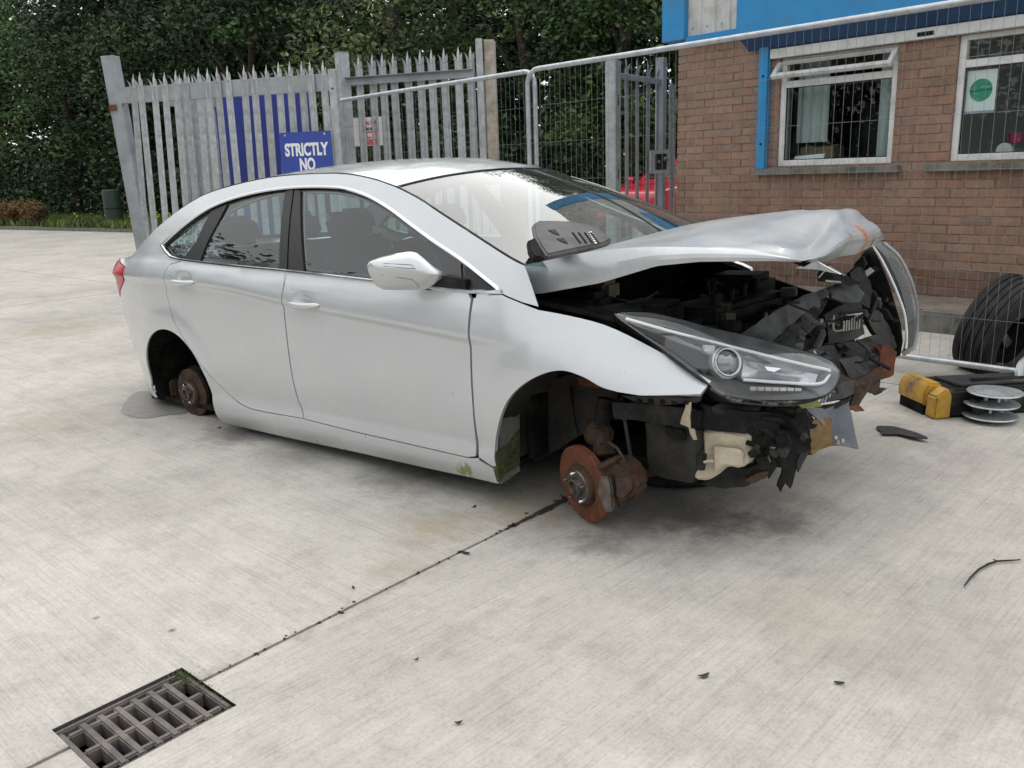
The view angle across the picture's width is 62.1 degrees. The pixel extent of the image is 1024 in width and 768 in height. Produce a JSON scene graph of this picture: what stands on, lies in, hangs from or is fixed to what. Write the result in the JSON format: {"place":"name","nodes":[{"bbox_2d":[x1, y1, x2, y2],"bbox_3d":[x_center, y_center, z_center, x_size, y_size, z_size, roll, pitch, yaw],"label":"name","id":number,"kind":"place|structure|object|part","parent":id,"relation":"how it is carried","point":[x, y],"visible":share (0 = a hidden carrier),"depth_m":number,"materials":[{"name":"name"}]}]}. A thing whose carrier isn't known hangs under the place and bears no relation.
{"place":"outdoors","nodes":[
{"label":"outdoors","id":0,"kind":"place"},
{"bbox_2d":[4,0,670,149],"label":"sky","id":1,"kind":"structure","parent":0,"point":[669,70],"materials":[{"name":"white"}]},
{"bbox_2d":[0,227,1023,767],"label":"ground","id":2,"kind":"structure","parent":0,"point":[136,553],"depth_m":2.77,"materials":[{"name":"concrete"}]},
{"bbox_2d":[52,668,235,767],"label":"drain pit","id":3,"kind":"object","parent":2,"relation":"in","point":[101,764],"visible":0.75,"depth_m":2.26,"materials":[{"name":"grey metal"}]},
{"bbox_2d":[55,666,232,767],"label":"drain grate","id":4,"kind":"object","parent":3,"relation":"in","point":[165,710],"visible":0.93,"depth_m":2.19,"materials":[{"name":"metal"}]},
{"bbox_2d":[121,391,187,417],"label":"puddle","id":5,"kind":"object","parent":2,"relation":"on","point":[141,404],"visible":0.69,"depth_m":5.17,"materials":[{"name":"grey liquid"}]},
{"bbox_2d":[169,76,233,242],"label":"palisade gate","id":6,"kind":"structure","parent":2,"relation":"on","point":[195,122],"depth_m":10.12,"materials":[{"name":"grey metal"}]},
{"bbox_2d":[100,55,347,254],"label":"palisade gate","id":7,"kind":"structure","parent":2,"relation":"on","point":[121,96],"depth_m":9.35,"materials":[{"name":"metal"}]},
{"bbox_2d":[279,130,333,173],"bbox_3d":[-2.188,-2.371,9.081,0.608,0.620,0.010,2,15,15],"label":"warning sign","id":8,"kind":"object","parent":7,"relation":"attached to","point":[302,151],"visible":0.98,"depth_m":9.05,"materials":[{"name":"blue metal"}]},
{"bbox_2d":[200,93,319,239],"bbox_3d":[-3.314,-2.564,11.164,2.058,2.420,0.095,5,16,25],"label":"blue board","id":9,"kind":"object","parent":2,"relation":"on","point":[238,113],"visible":0.02,"depth_m":10.97,"materials":[{"name":"blue metal"}]},
{"bbox_2d":[0,184,633,237],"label":"grass verge","id":10,"kind":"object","parent":2,"relation":"on","point":[592,222],"depth_m":25.05,"materials":[{"name":"plant"}]},
{"bbox_2d":[0,199,18,217],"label":"dock plant","id":11,"kind":"object","parent":10,"relation":"on","point":[13,204],"visible":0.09,"depth_m":29.43,"materials":[{"name":"brown plant"}]},
{"bbox_2d":[0,196,42,223],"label":"dock plant","id":12,"kind":"object","parent":10,"relation":"on","point":[5,212],"visible":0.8,"depth_m":28.44,"materials":[{"name":"brown plant"}]},
{"bbox_2d":[11,200,54,224],"bbox_3d":[-15.722,-5.583,27.812,1.237,0.863,1.061,5,16,26],"label":"dock plant","id":13,"kind":"object","parent":10,"relation":"on","point":[36,213],"visible":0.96,"depth_m":27.70,"materials":[{"name":"brown plant"}]},
{"bbox_2d":[0,0,97,202],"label":"broadleaf tree","id":14,"kind":"object","parent":10,"relation":"on","point":[5,150],"visible":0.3,"depth_m":36.36,"materials":[{"name":"green plant"}]},
{"bbox_2d":[0,0,165,213],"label":"broadleaf tree","id":15,"kind":"object","parent":10,"relation":"on","point":[7,91],"visible":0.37,"depth_m":32.15,"materials":[{"name":"green plant"}]},
{"bbox_2d":[0,0,208,200],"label":"broadleaf tree","id":16,"kind":"object","parent":10,"relation":"on","point":[55,13],"visible":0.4,"depth_m":30.93,"materials":[{"name":"green plant"}]},
{"bbox_2d":[102,189,123,222],"bbox_3d":[-12.137,-5.363,25.874,0.518,1.080,0.518,-2,14,0],"label":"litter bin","id":17,"kind":"object","parent":10,"relation":"on","point":[112,205],"visible":0.76,"depth_m":25.67,"materials":[{"name":"green plastic"}]},
{"bbox_2d":[58,0,278,212],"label":"broadleaf tree","id":18,"kind":"object","parent":10,"relation":"on","point":[137,61],"visible":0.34,"depth_m":27.86,"materials":[{"name":"green plant"}]},
{"bbox_2d":[114,0,378,142],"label":"broadleaf tree","id":19,"kind":"object","parent":10,"relation":"on","point":[194,6],"visible":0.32,"depth_m":25.50,"materials":[{"name":"green plant"}]},
{"bbox_2d":[0,210,584,232],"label":"grass","id":20,"kind":"structure","parent":10,"relation":"on","point":[69,220],"depth_m":25.71,"materials":[{"name":"green plant"}]},
{"bbox_2d":[193,0,418,212],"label":"broadleaf tree","id":21,"kind":"object","parent":10,"relation":"on","point":[236,29],"visible":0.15,"depth_m":25.80,"materials":[{"name":"green plant"}]},
{"bbox_2d":[0,90,676,219],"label":"undergrowth","id":22,"kind":"object","parent":10,"relation":"on","point":[32,192],"visible":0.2,"depth_m":27.88,"materials":[{"name":"green plant"}]},
{"bbox_2d":[266,0,507,162],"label":"broadleaf tree","id":23,"kind":"object","parent":10,"relation":"on","point":[367,53],"visible":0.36,"depth_m":22.04,"materials":[{"name":"green plant"}]},
{"bbox_2d":[321,0,546,212],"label":"broadleaf tree","id":24,"kind":"object","parent":10,"relation":"on","point":[452,105],"visible":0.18,"depth_m":23.33,"materials":[{"name":"green plant"}]},
{"bbox_2d":[393,0,644,213],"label":"broadleaf tree","id":25,"kind":"object","parent":10,"relation":"on","point":[520,34],"visible":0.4,"depth_m":21.43,"materials":[{"name":"green plant"}]},
{"bbox_2d":[497,0,678,213],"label":"broadleaf tree","id":26,"kind":"object","parent":10,"relation":"on","point":[597,50],"visible":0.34,"depth_m":19.99,"materials":[{"name":"green plant"}]},
{"bbox_2d":[503,0,679,183],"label":"broadleaf tree","id":27,"kind":"object","parent":10,"relation":"on","point":[589,6],"visible":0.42,"depth_m":18.91,"materials":[{"name":"green plant"}]},
{"bbox_2d":[538,8,678,165],"bbox_3d":[3.680,-9.325,19.748,6.270,11.178,6.074,-2,14,0],"label":"broadleaf tree","id":28,"kind":"object","parent":10,"relation":"on","point":[631,68],"visible":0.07,"depth_m":19.85,"materials":[{"name":"green plant"}]},
{"bbox_2d":[0,0,670,209],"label":"woodland","id":29,"kind":"object","parent":2,"relation":"on","point":[508,43],"depth_m":30.69,"materials":[{"name":"green plant"}]},
{"bbox_2d":[334,51,359,207],"bbox_3d":[-1.933,-2.521,10.181,0.130,2.725,0.130,-13,18,-37],"label":"gate post","id":30,"kind":"object","parent":2,"relation":"on","point":[342,66],"visible":0.51,"depth_m":9.96,"materials":[{"name":"grey metal"}]},
{"bbox_2d":[218,495,570,672],"bbox_3d":[-0.312,0.645,2.920,0.095,0.004,5.532,10,18,40],"label":"joint grit","id":31,"kind":"object","parent":2,"relation":"on","point":[552,506],"visible":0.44,"depth_m":3.35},
{"bbox_2d":[343,47,480,234],"bbox_3d":[-1.138,-2.481,9.892,1.564,2.654,0.162,2,15,16],"label":"palisade fence","id":32,"kind":"object","parent":2,"relation":"on","point":[420,76],"visible":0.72,"depth_m":9.75,"materials":[{"name":"grey metal"}]},
{"bbox_2d":[353,116,382,145],"bbox_3d":[-1.667,-2.966,9.992,0.429,0.323,0.008,2,15,16],"label":"camera warning sign","id":33,"kind":"object","parent":32,"relation":"attached to","point":[368,128],"visible":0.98,"depth_m":10.00,"materials":[{"name":"white plastic"}]},
{"bbox_2d":[330,69,539,235],"bbox_3d":[-0.923,-1.967,8.891,0.045,2.170,3.461,-14,19,-40],"label":"temporary fence","id":34,"kind":"object","parent":2,"relation":"on","point":[487,78],"visible":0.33,"depth_m":8.15,"materials":[{"name":"metal"}]},
{"bbox_2d":[475,38,500,235],"bbox_3d":[-0.255,-2.470,9.720,0.222,2.750,0.180,-4,14,-8],"label":"concrete post","id":35,"kind":"object","parent":2,"relation":"on","point":[485,56],"visible":0.45,"depth_m":9.50,"materials":[{"name":"concrete"}]},
{"bbox_2d":[112,158,918,522],"bbox_3d":[-0.379,-0.480,4.593,4.659,1.445,2.083,7,17,39],"label":"wrecked car","id":36,"kind":"object","parent":2,"relation":"on","point":[666,344],"visible":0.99,"depth_m":3.46,"materials":[{"name":"silver metal"}]},
{"label":"rear door","id":37,"kind":"part","parent":36,"relation":"part of","materials":[{"name":"silver metal"}]},
{"label":"front door","id":38,"kind":"part","parent":36,"relation":"part of","materials":[{"name":"silver metal"}]},
{"label":"rear door","id":39,"kind":"part","parent":36,"relation":"part of","materials":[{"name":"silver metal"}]},
{"label":"front door","id":40,"kind":"part","parent":36,"relation":"part of","materials":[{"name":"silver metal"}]},
{"bbox_2d":[527,221,610,261],"bbox_3d":[0.162,-0.554,3.231,0.233,0.123,0.576,8,17,36],"label":"engine cover","id":41,"kind":"object","parent":36,"relation":"on","point":[550,240],"visible":1,"depth_m":3.22,"materials":[{"name":"plastic"}]},
{"bbox_2d":[595,158,677,237],"bbox_3d":[3.235,-3.295,15.143,2.040,1.482,4.100,11,19,43],"label":"parked car","id":42,"kind":"object","parent":2,"relation":"on","point":[599,214],"visible":0.04,"depth_m":14.14,"materials":[{"name":"red paint"}]},
{"bbox_2d":[605,57,668,243],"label":"palisade gate","id":43,"kind":"structure","parent":2,"relation":"on","point":[656,164],"depth_m":10.68,"materials":[{"name":"metal"}]},
{"bbox_2d":[669,79,678,212],"bbox_3d":[2.882,-3.021,11.989,1.798,2.421,0.102,-10,16,-30],"label":"palisade fence","id":44,"kind":"object","parent":2,"relation":"on","point":[671,149],"visible":0.05,"depth_m":11.50,"materials":[{"name":"grey metal"}]},
{"bbox_2d":[698,672,708,677],"bbox_3d":[0.513,0.776,2.268,0.034,0.005,0.015,-6,15,-17],"label":"dead leaf","id":45,"kind":"object","parent":2,"relation":"on","point":[705,675],"visible":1,"depth_m":2.27,"materials":[{"name":"plant"}]},
{"bbox_2d":[525,0,1023,372],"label":"temporary fence","id":46,"kind":"object","parent":2,"relation":"on","point":[857,19],"visible":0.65,"depth_m":5.56,"materials":[{"name":"metal"}]},
{"bbox_2d":[662,0,1023,298],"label":"brick building","id":47,"kind":"structure","parent":2,"relation":"on","point":[683,21],"depth_m":7.60,"materials":[{"name":"brown brick"}]},
{"bbox_2d":[794,153,824,158],"bbox_3d":[2.843,-2.170,8.136,0.033,0.056,0.321,-13,18,-39],"label":"paper sheet","id":48,"kind":"object","parent":47,"relation":"in","point":[810,156],"visible":0.64,"depth_m":8.12,"materials":[{"name":"white paper"}]},
{"bbox_2d":[796,60,830,142],"bbox_3d":[2.862,-2.687,8.089,0.049,0.750,0.310,-14,19,-40],"label":"curtain","id":49,"kind":"object","parent":47,"relation":"hanging from","point":[805,116],"visible":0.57,"depth_m":8.10,"materials":[{"name":"white fabric"}]},
{"bbox_2d":[800,144,843,165],"bbox_3d":[3.021,-2.220,8.291,0.220,0.217,0.340,-14,19,-40],"label":"cardboard box","id":50,"kind":"object","parent":47,"relation":"in","point":[834,149],"visible":0.57,"depth_m":8.18,"materials":[{"name":"brown cardboard"}]},
{"bbox_2d":[770,44,899,165],"bbox_3d":[2.888,-2.486,7.695,0.210,0.979,1.145,-14,19,-40],"label":"window","id":51,"kind":"structure","parent":47,"relation":"in","point":[786,84],"depth_m":7.66,"materials":[{"name":"white plastic"}]},
{"bbox_2d":[848,101,879,164],"bbox_3d":[3.635,-2.317,8.465,0.392,0.940,0.533,-5,14,-11],"label":"coat","id":52,"kind":"object","parent":47,"relation":"hanging from","point":[864,136],"visible":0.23,"depth_m":8.36,"materials":[{"name":"fabric"}]},
{"bbox_2d":[872,127,877,155],"bbox_3d":[3.526,-1.647,8.102,0.574,1.624,0.535,-14,19,-40],"label":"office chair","id":53,"kind":"object","parent":47,"relation":"in","point":[874,142],"visible":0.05,"depth_m":8.25,"materials":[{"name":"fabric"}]},
{"bbox_2d":[876,52,893,163],"bbox_3d":[3.367,-2.446,7.553,0.049,0.990,0.220,-14,19,-40],"label":"curtain","id":54,"kind":"object","parent":47,"relation":"hanging from","point":[884,111],"visible":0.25,"depth_m":7.61,"materials":[{"name":"white fabric"}]},
{"bbox_2d":[964,68,997,113],"bbox_3d":[3.778,-2.357,6.855,0.008,0.330,0.224,-14,19,-41],"label":"poster","id":55,"kind":"object","parent":47,"relation":"attached to","point":[979,95],"visible":0.98,"depth_m":6.85,"materials":[{"name":"white paper"}]},
{"bbox_2d":[950,28,1023,160],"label":"window","id":56,"kind":"structure","parent":47,"relation":"in","point":[1018,58],"depth_m":6.85,"materials":[{"name":"white plastic"}]},
{"bbox_2d":[996,143,1012,151],"bbox_3d":[4.059,-1.920,7.012,0.041,0.132,0.120,-14,19,-40],"label":"desk clock","id":57,"kind":"object","parent":47,"relation":"in","point":[1006,147],"visible":0.65,"depth_m":6.99,"materials":[{"name":"white plastic"}]},
{"bbox_2d":[1008,133,1023,142],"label":"pink pot","id":58,"kind":"object","parent":47,"relation":"in","point":[1017,137],"visible":0.96,"depth_m":7.07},
{"bbox_2d":[794,285,973,334],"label":"footpath","id":59,"kind":"structure","parent":2,"relation":"on","point":[927,307],"depth_m":6.70,"materials":[{"name":"grey concrete"}]},
{"bbox_2d":[876,425,927,438],"bbox_3d":[1.925,0.236,4.202,0.259,0.017,0.148,8,17,35],"label":"plastic shard","id":60,"kind":"object","parent":2,"relation":"on","point":[888,430],"visible":1,"depth_m":4.19,"materials":[{"name":"black plastic"}]},
{"bbox_2d":[898,372,1023,418],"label":"machine foot","id":61,"kind":"object","parent":2,"relation":"on","point":[940,397],"visible":0.84,"depth_m":4.49},
{"bbox_2d":[1015,357,1023,375],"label":"silver ring","id":62,"kind":"object","parent":61,"relation":"on","point":[1019,369],"visible":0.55,"depth_m":4.61,"materials":[{"name":"metal"}]},
{"bbox_2d":[952,273,1023,373],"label":"tyre and wheel","id":63,"kind":"object","parent":2,"relation":"on","point":[989,327],"visible":0.78,"depth_m":5.18,"materials":[{"name":"rubber"}]},
{"bbox_2d":[961,410,1018,422],"bbox_3d":[2.464,0.175,4.390,0.262,0.052,0.262,-2,14,0],"label":"silver disc","id":64,"kind":"object","parent":2,"relation":"on","point":[995,416],"visible":0.81,"depth_m":4.34,"materials":[{"name":"metal"}]},
{"bbox_2d":[963,399,1020,413],"bbox_3d":[2.466,0.114,4.379,0.262,0.052,0.262,-2,14,0],"label":"silver disc","id":65,"kind":"object","parent":64,"relation":"on","point":[1001,406],"visible":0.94,"depth_m":4.33,"materials":[{"name":"metal"}]},
{"bbox_2d":[966,385,1023,402],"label":"silver disc","id":66,"kind":"object","parent":65,"relation":"on","point":[997,392],"visible":1,"depth_m":4.33,"materials":[{"name":"metal"}]},
{"bbox_2d":[964,559,1020,585],"bbox_3d":[1.554,0.608,2.790,0.324,0.009,0.053,-10,16,-30],"label":"twig","id":67,"kind":"object","parent":2,"relation":"on","point":[978,569],"visible":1,"depth_m":2.82,"materials":[{"name":"wood"}]}
]}

